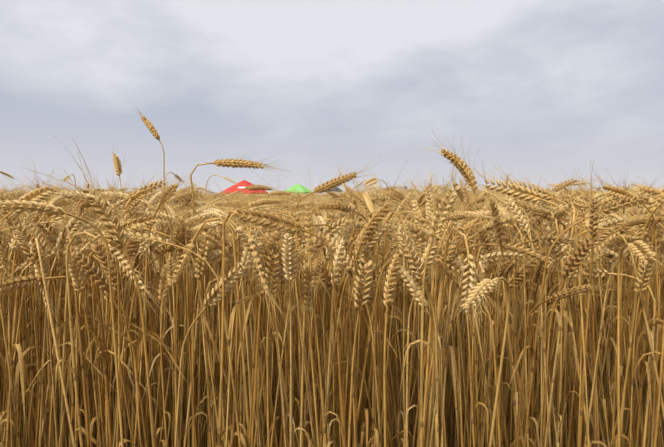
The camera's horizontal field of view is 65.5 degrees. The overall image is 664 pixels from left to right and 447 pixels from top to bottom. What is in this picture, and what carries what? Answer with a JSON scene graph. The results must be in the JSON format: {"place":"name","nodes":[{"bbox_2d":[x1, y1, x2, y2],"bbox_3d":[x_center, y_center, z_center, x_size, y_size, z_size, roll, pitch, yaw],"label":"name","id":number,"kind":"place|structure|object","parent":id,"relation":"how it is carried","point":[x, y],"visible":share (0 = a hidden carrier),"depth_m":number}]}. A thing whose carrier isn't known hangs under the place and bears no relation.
{"place":"outdoors","nodes":[
{"label":"outdoors","id":0,"kind":"place"},
{"bbox_2d":[0,343,663,446],"bbox_3d":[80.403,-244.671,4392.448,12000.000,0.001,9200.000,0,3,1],"label":"ground","id":1,"kind":"structure","parent":0,"point":[453,441],"depth_m":2.01},
{"bbox_2d":[111,142,128,446],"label":"wheat stalk","id":2,"kind":"object","parent":1,"relation":"on","point":[117,165],"visible":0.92,"depth_m":1.70},
{"bbox_2d":[129,101,179,344],"bbox_3d":[-0.448,0.270,1.367,0.162,1.178,0.083,0,3,1],"label":"wheat stalk","id":3,"kind":"object","parent":1,"relation":"on","point":[150,126],"visible":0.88,"depth_m":1.34},
{"bbox_2d":[221,178,267,193],"bbox_3d":[-6.814,-2.443,40.176,3.718,2.198,3.220,0,3,1],"label":"red parasol","id":4,"kind":"object","parent":1,"relation":"on","point":[244,183],"visible":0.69,"depth_m":39.36},
{"bbox_2d":[190,152,301,424],"bbox_3d":[-0.152,0.331,0.936,0.199,0.935,0.099,0,3,1],"label":"wheat stalk","id":5,"kind":"object","parent":1,"relation":"on","point":[236,163],"visible":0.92,"depth_m":0.92},
{"bbox_2d":[228,179,288,328],"bbox_3d":[-0.199,0.313,1.515,0.193,0.938,0.107,-2,4,-34],"label":"wheat stalk","id":6,"kind":"object","parent":1,"relation":"on","point":[255,187],"visible":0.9,"depth_m":1.50},
{"bbox_2d":[255,189,300,358],"bbox_3d":[-0.185,0.297,1.924,0.198,0.883,0.087,-1,3,-23],"label":"ear","id":7,"kind":"object","parent":1,"relation":"on","point":[279,192],"visible":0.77,"depth_m":1.90},
{"bbox_2d":[285,184,312,193],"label":"green parasol","id":8,"kind":"object","parent":1,"relation":"on","point":[296,187],"visible":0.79,"depth_m":45.46},
{"bbox_2d":[326,187,341,191],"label":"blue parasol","id":9,"kind":"object","parent":1,"relation":"on","point":[336,188],"visible":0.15,"depth_m":51.34},
{"bbox_2d":[286,156,385,446],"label":"wheat stalk","id":10,"kind":"object","parent":1,"relation":"on","point":[328,185],"visible":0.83,"depth_m":0.94},
{"bbox_2d":[421,128,498,446],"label":"wheat stalk","id":11,"kind":"object","parent":1,"relation":"on","point":[466,173],"visible":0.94,"depth_m":0.89},
{"bbox_2d":[605,188,663,288],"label":"ear","id":12,"kind":"object","parent":1,"relation":"on","point":[659,200],"visible":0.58,"depth_m":0.78},
{"bbox_2d":[0,0,663,193],"label":"sky","id":13,"kind":"structure","parent":0,"point":[545,87]}
]}

